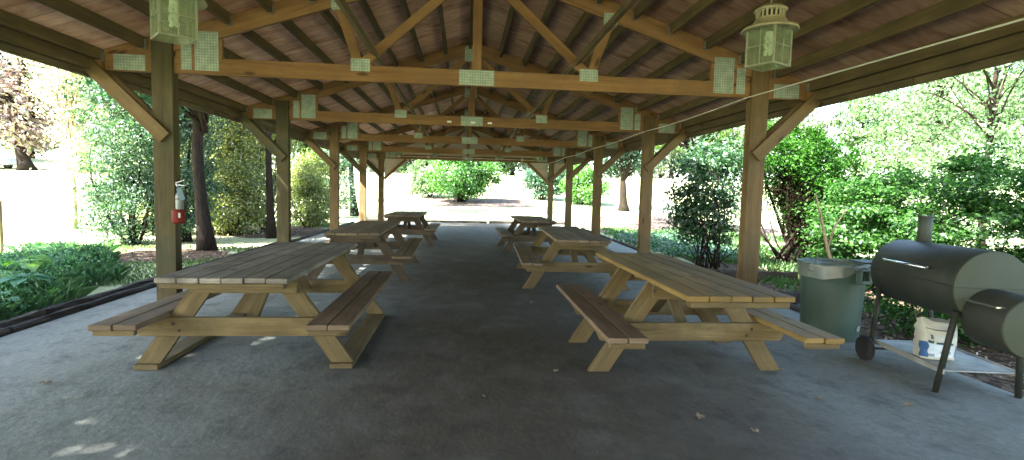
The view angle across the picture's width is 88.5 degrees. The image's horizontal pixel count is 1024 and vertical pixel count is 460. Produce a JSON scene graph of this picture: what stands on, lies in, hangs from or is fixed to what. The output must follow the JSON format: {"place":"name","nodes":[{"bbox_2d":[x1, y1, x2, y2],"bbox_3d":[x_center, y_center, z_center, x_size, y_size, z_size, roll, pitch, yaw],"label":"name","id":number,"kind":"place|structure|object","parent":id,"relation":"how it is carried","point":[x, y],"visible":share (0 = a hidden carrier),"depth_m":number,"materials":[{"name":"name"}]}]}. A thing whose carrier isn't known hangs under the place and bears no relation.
{"place":"outdoors","nodes":[
{"label":"outdoors","id":0,"kind":"place"},
{"bbox_2d":[87,221,339,286],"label":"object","id":1,"kind":"structure","parent":0,"point":[191,262],"depth_m":9.08,"materials":[{"name":"plant"}]},
{"bbox_2d":[367,197,537,206],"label":"leaf litter ground","id":2,"kind":"structure","parent":0,"point":[444,201],"depth_m":31.24,"materials":[{"name":"beige soil"}]},
{"bbox_2d":[396,159,446,197],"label":"pale bush","id":3,"kind":"object","parent":2,"relation":"on","point":[418,185],"visible":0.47,"depth_m":33.09,"materials":[{"name":"green plant"}]},
{"bbox_2d":[416,160,506,201],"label":"round bush","id":4,"kind":"object","parent":2,"relation":"on","point":[470,179],"visible":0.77,"depth_m":30.31,"materials":[{"name":"green plant"}]},
{"bbox_2d":[0,222,1023,459],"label":"pavilion floor","id":5,"kind":"structure","parent":0,"point":[443,351],"depth_m":3.61,"materials":[{"name":"concrete"}]},
{"bbox_2d":[37,380,52,383],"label":"fallen leaf","id":6,"kind":"object","parent":5,"relation":"on","point":[42,382],"visible":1,"depth_m":3.56,"materials":[{"name":"brown plant"}]},
{"bbox_2d":[4,282,155,333],"bbox_3d":[-4.670,0.823,5.918,0.116,0.099,2.401,1,4,-7],"label":"edging timber","id":7,"kind":"object","parent":5,"relation":"on","point":[30,323],"visible":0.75,"depth_m":5.55,"materials":[{"name":"brown wood"}]},
{"bbox_2d":[88,242,393,369],"bbox_3d":[-2.073,0.603,4.774,1.674,0.751,2.502,1,4,-6],"label":"picnic table","id":8,"kind":"object","parent":5,"relation":"on","point":[257,276],"visible":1,"depth_m":3.95,"materials":[{"name":"brown wood"}]},
{"bbox_2d":[306,221,422,280],"bbox_3d":[-2.392,0.305,8.794,1.639,0.752,2.993,1,4,-6],"label":"picnic table","id":9,"kind":"object","parent":5,"relation":"on","point":[364,235],"visible":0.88,"depth_m":7.83,"materials":[{"name":"brown wood"}]},
{"bbox_2d":[382,211,439,244],"bbox_3d":[-2.760,-0.068,13.831,1.639,0.752,2.387,1,4,-5],"label":"picnic table","id":10,"kind":"object","parent":5,"relation":"on","point":[418,219],"visible":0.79,"depth_m":13.08,"materials":[{"name":"brown wood"}]},
{"bbox_2d":[0,0,1023,321],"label":"picnic pavilion","id":11,"kind":"structure","parent":5,"relation":"on","point":[370,82],"depth_m":5.52,"materials":[{"name":"brown wood"}]},
{"bbox_2d":[145,0,207,46],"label":"hanging lantern","id":12,"kind":"object","parent":11,"relation":"hanging from","point":[187,6],"visible":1,"depth_m":3.05,"materials":[{"name":"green metal"}]},
{"bbox_2d":[171,179,186,223],"bbox_3d":[-3.131,-0.271,4.963,0.144,0.414,0.122,1,4,-5],"label":"fire extinguisher","id":13,"kind":"object","parent":11,"relation":"attached to","point":[179,214],"visible":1,"depth_m":4.93,"materials":[{"name":"red metal"}]},
{"bbox_2d":[395,142,404,154],"bbox_3d":[-3.512,-2.640,16.601,0.344,0.506,0.344,5,5,40],"label":"hanging lantern","id":14,"kind":"object","parent":11,"relation":"hanging from","point":[400,144],"visible":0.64,"depth_m":16.52,"materials":[{"name":"green glass"}]},
{"bbox_2d":[534,147,542,160],"bbox_3d":[0.857,-2.501,17.009,0.344,0.526,0.344,5,5,40],"label":"hanging lantern","id":15,"kind":"object","parent":11,"relation":"hanging from","point":[538,149],"visible":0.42,"depth_m":16.95,"materials":[{"name":"green glass"}]},
{"bbox_2d":[740,0,799,71],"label":"hanging lantern","id":16,"kind":"object","parent":11,"relation":"hanging from","point":[770,25],"visible":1,"depth_m":3.34,"materials":[{"name":"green metal"}]},
{"bbox_2d":[547,18,1023,163],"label":"cable","id":17,"kind":"object","parent":11,"relation":"attached to","point":[986,29],"visible":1,"depth_m":3.75,"materials":[{"name":"grey metal"}]},
{"bbox_2d":[495,216,556,251],"bbox_3d":[0.467,0.087,12.800,1.639,0.752,2.442,1,4,-5],"label":"picnic table","id":18,"kind":"object","parent":5,"relation":"on","point":[510,235],"visible":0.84,"depth_m":11.96,"materials":[{"name":"brown wood"}]},
{"bbox_2d":[513,226,629,289],"bbox_3d":[0.894,0.405,8.536,1.639,0.752,2.993,1,4,-2],"label":"picnic table","id":19,"kind":"object","parent":5,"relation":"on","point":[574,242],"visible":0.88,"depth_m":7.52,"materials":[{"name":"brown wood"}]},
{"bbox_2d":[556,252,844,370],"bbox_3d":[1.361,0.705,4.544,1.644,0.750,2.415,1,4,-5],"label":"picnic table","id":20,"kind":"object","parent":5,"relation":"on","point":[678,289],"visible":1,"depth_m":4.09,"materials":[{"name":"brown wood"}]},
{"bbox_2d":[696,412,704,418],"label":"fallen leaf","id":21,"kind":"object","parent":5,"relation":"on","point":[699,416],"visible":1,"depth_m":3.27,"materials":[{"name":"brown plant"}]},
{"bbox_2d":[797,258,870,341],"bbox_3d":[3.221,0.690,5.310,0.670,0.763,0.712,0,4,-19],"label":"trash can","id":22,"kind":"object","parent":5,"relation":"on","point":[832,292],"visible":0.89,"depth_m":5.08,"materials":[{"name":"green plastic"}]},
{"bbox_2d":[848,215,1023,398],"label":"smoker grill","id":23,"kind":"object","parent":5,"relation":"on","point":[979,293],"visible":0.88,"depth_m":3.76,"materials":[{"name":"black paint"}]},
{"bbox_2d":[912,317,957,360],"bbox_3d":[3.252,0.821,4.043,0.263,0.319,0.172,2,4,9],"label":"charcoal bag","id":24,"kind":"object","parent":23,"relation":"on","point":[929,337],"visible":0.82,"depth_m":3.99,"materials":[{"name":"white paper"}]},
{"bbox_2d":[1002,301,1023,357],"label":"firebox door","id":25,"kind":"structure","parent":23,"relation":"in","point":[1013,322],"depth_m":3.34,"materials":[{"name":"metal"}]},
{"bbox_2d":[0,158,1023,315],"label":"lawn","id":26,"kind":"structure","parent":0,"point":[32,211],"depth_m":27.67,"materials":[{"name":"green plant"}]},
{"bbox_2d":[0,200,3,252],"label":"wooden post","id":27,"kind":"object","parent":26,"relation":"on","point":[1,233],"visible":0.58,"depth_m":10.21,"materials":[{"name":"brown wood"}]},
{"bbox_2d":[0,328,10,336],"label":"edging timber","id":28,"kind":"object","parent":26,"relation":"on","point":[5,331],"visible":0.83,"depth_m":4.65,"materials":[{"name":"brown wood"}]},
{"bbox_2d":[0,154,16,167],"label":"parked car","id":29,"kind":"object","parent":26,"relation":"on","point":[6,162],"visible":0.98,"depth_m":42.20,"materials":[{"name":"white paint"}]},
{"bbox_2d":[0,290,27,308],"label":"broadleaf plant","id":30,"kind":"object","parent":26,"relation":"on","point":[14,298],"visible":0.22,"depth_m":5.35,"materials":[{"name":"green plant"}]},
{"bbox_2d":[0,311,41,327],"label":"edging timber","id":31,"kind":"object","parent":26,"relation":"on","point":[20,318],"visible":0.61,"depth_m":4.94,"materials":[{"name":"brown wood"}]},
{"bbox_2d":[0,273,49,288],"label":"broadleaf plant","id":32,"kind":"object","parent":26,"relation":"on","point":[22,279],"visible":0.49,"depth_m":6.06,"materials":[{"name":"green plant"}]},
{"bbox_2d":[0,254,57,277],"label":"broadleaf plant","id":33,"kind":"object","parent":26,"relation":"on","point":[33,265],"visible":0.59,"depth_m":6.99,"materials":[{"name":"green plant"}]},
{"bbox_2d":[0,56,67,158],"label":"tree","id":34,"kind":"object","parent":26,"relation":"on","point":[8,146],"visible":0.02,"depth_m":65.98,"materials":[{"name":"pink plant"}]},
{"bbox_2d":[0,52,107,170],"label":"beech tree","id":35,"kind":"object","parent":26,"relation":"on","point":[16,110],"visible":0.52,"depth_m":40.80,"materials":[{"name":"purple plant"}]},
{"bbox_2d":[1,52,113,229],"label":"slender tree","id":36,"kind":"object","parent":26,"relation":"on","point":[62,78],"visible":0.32,"depth_m":14.88,"materials":[{"name":"green plant"}]},
{"bbox_2d":[0,232,132,320],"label":"bed foliage","id":37,"kind":"object","parent":26,"relation":"on","point":[15,259],"visible":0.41,"depth_m":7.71,"materials":[{"name":"green plant"}]},
{"bbox_2d":[9,57,130,159],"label":"tree","id":38,"kind":"object","parent":26,"relation":"on","point":[101,116],"visible":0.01,"depth_m":56.09,"materials":[{"name":"green plant"}]},
{"bbox_2d":[39,276,155,315],"bbox_3d":[-4.800,0.760,6.395,0.092,0.130,2.380,1,4,-6],"label":"edging timber","id":39,"kind":"object","parent":26,"relation":"on","point":[50,309],"visible":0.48,"depth_m":5.87,"materials":[{"name":"brown wood"}]},
{"bbox_2d":[51,74,205,245],"bbox_3d":[-8.721,-2.500,11.861,2.994,5.822,2.899,1,4,-5],"label":"hedge shrub","id":40,"kind":"object","parent":26,"relation":"on","point":[108,196],"visible":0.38,"depth_m":11.64,"materials":[{"name":"green leaves"},{"name":"dark bark"}]},
{"bbox_2d":[105,108,215,234],"bbox_3d":[-9.415,-2.507,14.262,2.889,5.445,2.818,1,4,-5],"label":"hedge shrub","id":41,"kind":"object","parent":26,"relation":"on","point":[140,215],"visible":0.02,"depth_m":13.73,"materials":[{"name":"green plant"}]},
{"bbox_2d":[100,105,237,241],"bbox_3d":[-8.096,-2.633,12.765,2.486,5.988,2.964,4,5,35],"label":"hedge shrub","id":42,"kind":"object","parent":26,"relation":"on","point":[188,226],"visible":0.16,"depth_m":12.82,"materials":[{"name":"green plant"}]},
{"bbox_2d":[114,249,230,262],"bbox_3d":[-6.690,0.509,10.354,2.553,0.011,2.172,3,4,15],"label":"mulch bed","id":43,"kind":"object","parent":26,"relation":"on","point":[133,255],"visible":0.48,"depth_m":10.45,"materials":[{"name":"brown wood"}]},
{"bbox_2d":[27,66,220,250],"bbox_3d":[-7.216,-3.346,10.034,4.166,8.061,4.637,5,6,42],"label":"hedge tree","id":44,"kind":"object","parent":43,"relation":"on","point":[205,239],"visible":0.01,"depth_m":11.20,"materials":[{"name":"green plant"}]},
{"bbox_2d":[182,253,239,269],"bbox_3d":[-5.070,0.575,8.814,0.098,0.137,2.381,1,4,-6],"label":"edging timber","id":45,"kind":"object","parent":26,"relation":"on","point":[210,261],"visible":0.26,"depth_m":8.88,"materials":[{"name":"brown wood"}]},
{"bbox_2d":[116,223,327,268],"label":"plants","id":46,"kind":"object","parent":26,"relation":"on","point":[222,243],"visible":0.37,"depth_m":12.64,"materials":[{"name":"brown plant"}]},
{"bbox_2d":[209,115,276,238],"bbox_3d":[-7.212,-4.771,16.595,8.063,9.923,5.669,-2,5,-41],"label":"hedge tree","id":47,"kind":"object","parent":26,"relation":"on","point":[271,232],"visible":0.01,"depth_m":14.18,"materials":[{"name":"green plant"}]},
{"bbox_2d":[238,241,276,252],"bbox_3d":[-5.336,0.396,11.233,0.093,0.133,2.380,1,4,-6],"label":"edging timber","id":48,"kind":"object","parent":26,"relation":"on","point":[257,247],"visible":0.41,"depth_m":10.95,"materials":[{"name":"brown wood"}]},
{"bbox_2d":[214,226,323,237],"bbox_3d":[-7.389,0.029,16.290,3.255,0.036,4.397,1,4,-5],"label":"mulch bed","id":49,"kind":"object","parent":26,"relation":"on","point":[294,230],"visible":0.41,"depth_m":15.79,"materials":[{"name":"brown soil"}]},
{"bbox_2d":[181,120,274,231],"bbox_3d":[-8.656,-2.808,15.647,3.546,5.900,2.885,1,4,-5],"label":"hedge shrub","id":50,"kind":"object","parent":49,"relation":"on","point":[244,174],"visible":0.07,"depth_m":15.56,"materials":[{"name":"green plant"}]},
{"bbox_2d":[192,118,276,235],"bbox_3d":[-7.759,-1.936,14.727,2.704,4.338,2.437,1,4,-5],"label":"hedge shrub","id":51,"kind":"object","parent":49,"relation":"on","point":[243,198],"visible":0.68,"depth_m":14.50,"materials":[{"name":"green plant"}]},
{"bbox_2d":[233,127,313,229],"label":"hedge shrub","id":52,"kind":"object","parent":49,"relation":"on","point":[273,136],"visible":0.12,"depth_m":16.29,"materials":[{"name":"green plant"}]},
{"bbox_2d":[272,140,327,159],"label":"tree","id":53,"kind":"object","parent":26,"relation":"on","point":[305,145],"visible":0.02,"depth_m":68.60,"materials":[{"name":"green plant"}]},
{"bbox_2d":[291,235,308,241],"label":"edging timber","id":54,"kind":"object","parent":26,"relation":"on","point":[299,238],"visible":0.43,"depth_m":13.60,"materials":[{"name":"brown wood"}]},
{"bbox_2d":[291,148,328,214],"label":"lime shrub","id":55,"kind":"object","parent":26,"relation":"on","point":[305,171],"visible":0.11,"depth_m":19.39,"materials":[{"name":"green plant"}]},
{"bbox_2d":[275,148,350,227],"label":"hedge shrub","id":56,"kind":"object","parent":26,"relation":"on","point":[308,187],"visible":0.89,"depth_m":18.11,"materials":[{"name":"green plant"}]},
{"bbox_2d":[306,229,328,237],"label":"edging timber","id":57,"kind":"object","parent":26,"relation":"on","point":[317,233],"visible":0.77,"depth_m":15.41,"materials":[{"name":"brown wood"}]},
{"bbox_2d":[320,148,370,218],"bbox_3d":[-7.484,-2.504,22.593,2.712,4.142,2.760,3,4,18],"label":"tree","id":58,"kind":"object","parent":26,"relation":"on","point":[343,177],"visible":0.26,"depth_m":22.74,"materials":[{"name":"green plant"}]},
{"bbox_2d":[348,157,358,215],"bbox_3d":[-6.782,-5.210,23.710,10.405,9.519,7.611,1,4,-5],"label":"tall tree","id":59,"kind":"object","parent":26,"relation":"on","point":[356,211],"depth_m":23.92,"materials":[{"name":"green plant"}]},
{"bbox_2d":[355,158,410,172],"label":"tree","id":60,"kind":"object","parent":26,"relation":"on","point":[371,170],"depth_m":84.66,"materials":[{"name":"green plant"}]},
{"bbox_2d":[395,159,429,173],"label":"tree","id":61,"kind":"object","parent":26,"relation":"on","point":[403,168],"visible":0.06,"depth_m":85.69,"materials":[{"name":"green plant"}]},
{"bbox_2d":[408,159,416,193],"bbox_3d":[-4.427,-8.358,35.587,12.428,12.220,8.672,1,4,-5],"label":"forked tree","id":62,"kind":"object","parent":26,"relation":"on","point":[409,161],"depth_m":35.69,"materials":[{"name":"green plant"}]},
{"bbox_2d":[366,219,486,222],"bbox_3d":[-3.631,-0.382,22.545,5.100,0.122,0.170,1,4,-5],"label":"edging timber","id":63,"kind":"object","parent":26,"relation":"on","point":[449,221],"visible":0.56,"depth_m":22.57,"materials":[{"name":"brown wood"}]},
{"bbox_2d":[493,162,527,175],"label":"tree","id":64,"kind":"object","parent":26,"relation":"on","point":[510,169],"visible":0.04,"depth_m":78.64,"materials":[{"name":"green plant"}]},
{"bbox_2d":[514,162,530,173],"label":"tree","id":65,"kind":"object","parent":26,"relation":"on","point":[522,166],"visible":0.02,"depth_m":75.87,"materials":[{"name":"green plant"}]},
{"bbox_2d":[489,221,563,224],"bbox_3d":[0.753,-0.311,22.913,3.501,0.143,0.170,1,4,-5],"label":"edging timber","id":66,"kind":"object","parent":26,"relation":"on","point":[510,222],"visible":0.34,"depth_m":22.76,"materials":[{"name":"brown wood"}]},
{"bbox_2d":[507,163,565,199],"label":"round bush","id":67,"kind":"object","parent":26,"relation":"on","point":[533,179],"visible":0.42,"depth_m":33.78,"materials":[{"name":"green plant"}]},
{"bbox_2d":[556,164,613,204],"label":"round bush","id":68,"kind":"object","parent":26,"relation":"on","point":[583,180],"visible":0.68,"depth_m":31.75,"materials":[{"name":"green plant"}]},
{"bbox_2d":[590,158,639,177],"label":"tree","id":69,"kind":"object","parent":26,"relation":"on","point":[610,171],"visible":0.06,"depth_m":82.05,"materials":[{"name":"green plant"}]},
{"bbox_2d":[611,239,636,249],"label":"edging timber","id":70,"kind":"object","parent":26,"relation":"on","point":[623,243],"visible":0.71,"depth_m":14.35,"materials":[{"name":"brown wood"}]},
{"bbox_2d":[603,146,669,211],"bbox_3d":[5.399,-4.316,29.321,6.513,6.903,5.258,3,5,25],"label":"crooked tree","id":71,"kind":"object","parent":26,"relation":"on","point":[623,164],"visible":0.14,"depth_m":29.48,"materials":[{"name":"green plant"}]},
{"bbox_2d":[635,144,689,178],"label":"tree","id":72,"kind":"object","parent":26,"relation":"on","point":[661,173],"visible":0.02,"depth_m":83.64,"materials":[{"name":"green plant"}]},
{"bbox_2d":[654,136,704,178],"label":"tree","id":73,"kind":"object","parent":26,"relation":"on","point":[665,166],"visible":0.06,"depth_m":72.38,"materials":[{"name":"green plant"}]},
{"bbox_2d":[601,228,763,260],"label":"ground ivy","id":74,"kind":"object","parent":26,"relation":"on","point":[658,240],"visible":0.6,"depth_m":13.14,"materials":[{"name":"green plant"}]},
{"bbox_2d":[695,126,741,179],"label":"tree","id":75,"kind":"object","parent":26,"relation":"on","point":[733,139],"visible":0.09,"depth_m":72.74,"materials":[{"name":"green plant"}]},
{"bbox_2d":[600,227,926,313],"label":"grass","id":76,"kind":"structure","parent":26,"relation":"on","point":[765,259],"depth_m":11.36,"materials":[{"name":"green plant"}]},
{"bbox_2d":[728,117,809,172],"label":"tree","id":77,"kind":"object","parent":26,"relation":"on","point":[742,127],"visible":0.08,"depth_m":66.89,"materials":[{"name":"green plant"}]},
{"bbox_2d":[789,303,799,312],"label":"edging timber","id":78,"kind":"object","parent":26,"relation":"on","point":[794,307],"visible":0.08,"depth_m":6.50,"materials":[{"name":"brown wood"}]},
{"bbox_2d":[778,108,834,166],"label":"tree","id":79,"kind":"object","parent":26,"relation":"on","point":[808,119],"visible":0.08,"depth_m":75.78,"materials":[{"name":"green plant"}]},
{"bbox_2d":[684,256,1023,396],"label":"mulch bed","id":80,"kind":"object","parent":26,"relation":"on","point":[1004,382],"depth_m":5.34,"materials":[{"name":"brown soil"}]},
{"bbox_2d":[657,127,772,268],"bbox_3d":[3.892,-0.630,10.331,2.220,2.925,1.935,3,4,21],"label":"dark shrub","id":81,"kind":"object","parent":80,"relation":"on","point":[714,163],"visible":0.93,"depth_m":10.13,"materials":[{"name":"green plant"}]},
{"bbox_2d":[717,269,797,280],"bbox_3d":[4.267,0.783,9.162,1.317,0.174,0.182,2,4,3],"label":"edging timber","id":82,"kind":"object","parent":80,"relation":"on","point":[764,274],"visible":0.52,"depth_m":9.07,"materials":[{"name":"brown wood"}]},
{"bbox_2d":[730,117,902,262],"bbox_3d":[6.934,-0.866,11.672,4.108,3.392,2.504,1,4,-5],"label":"feathery shrub","id":83,"kind":"object","parent":80,"relation":"on","point":[805,163],"visible":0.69,"depth_m":11.04,"materials":[{"name":"green plant"}]},
{"bbox_2d":[775,290,869,306],"bbox_3d":[4.153,0.932,7.091,1.141,0.170,0.179,2,4,10],"label":"edging timber","id":84,"kind":"object","parent":80,"relation":"on","point":[796,295],"visible":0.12,"depth_m":7.07,"materials":[{"name":"brown wood"}]},
{"bbox_2d":[815,193,846,258],"bbox_3d":[4.082,0.294,6.676,0.452,1.505,0.238,1,4,-5],"label":"bare sapling","id":85,"kind":"object","parent":80,"relation":"on","point":[827,243],"visible":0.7,"depth_m":6.68,"materials":[{"name":"brown plant"}]},
{"bbox_2d":[781,161,967,291],"bbox_3d":[5.559,-0.029,8.224,2.431,2.120,2.290,3,4,19],"label":"maple shrub","id":86,"kind":"object","parent":80,"relation":"on","point":[855,239],"visible":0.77,"depth_m":7.91,"materials":[{"name":"green plant"}]},
{"bbox_2d":[864,285,1001,351],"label":"weed clump","id":87,"kind":"object","parent":80,"relation":"on","point":[902,311],"visible":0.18,"depth_m":5.67,"materials":[{"name":"green plant"}]},
{"bbox_2d":[872,141,1023,263],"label":"maple shrub","id":88,"kind":"object","parent":80,"relation":"on","point":[973,204],"visible":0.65,"depth_m":6.98,"materials":[{"name":"green plant"}]},
{"bbox_2d":[823,90,902,176],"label":"tree","id":89,"kind":"object","parent":26,"relation":"on","point":[839,122],"visible":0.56,"depth_m":71.89,"materials":[{"name":"green plant"}]},
{"bbox_2d":[864,82,949,171],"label":"tree","id":90,"kind":"object","parent":26,"relation":"on","point":[902,140],"visible":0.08,"depth_m":70.83,"materials":[{"name":"green plant"}]},
{"bbox_2d":[824,63,1023,213],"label":"open tree","id":91,"kind":"object","parent":26,"relation":"on","point":[937,86],"visible":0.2,"depth_m":21.26,"materials":[{"name":"green plant"}]},
{"bbox_2d":[851,60,1023,249],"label":"open tree","id":92,"kind":"object","parent":26,"relation":"on","point":[991,135],"visible":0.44,"depth_m":15.90,"materials":[{"name":"green plant"}]},
{"bbox_2d":[892,70,1010,170],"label":"tree","id":93,"kind":"object","parent":26,"relation":"on","point":[975,139],"visible":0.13,"depth_m":67.15,"materials":[{"name":"green plant"}]},
{"bbox_2d":[954,73,1023,133],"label":"open tree","id":94,"kind":"object","parent":26,"relation":"on","point":[1018,92],"visible":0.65,"depth_m":11.11,"materials":[{"name":"green plant"}]},
{"bbox_2d":[967,72,1023,171],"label":"tree","id":95,"kind":"object","parent":26,"relation":"on","point":[1020,97],"visible":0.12,"depth_m":52.95,"materials":[{"name":"green plant"}]},
{"bbox_2d":[0,51,1023,184],"label":"sky","id":96,"kind":"structure","parent":0,"point":[828,109],"materials":[{"name":"white"}]},
{"bbox_2d":[560,214,784,247],"bbox_3d":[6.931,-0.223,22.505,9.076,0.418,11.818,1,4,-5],"label":"leaf litter ground","id":97,"kind":"structure","parent":0,"point":[615,223],"depth_m":24.55,"materials":[{"name":"brown plant"}]},
{"bbox_2d":[654,121,774,233],"bbox_3d":[4.967,-3.786,18.731,8.952,8.217,8.781,4,5,28],"label":"young tree","id":98,"kind":"object","parent":97,"relation":"on","point":[685,142],"visible":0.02,"depth_m":19.04,"materials":[{"name":"green plant"}]}
]}

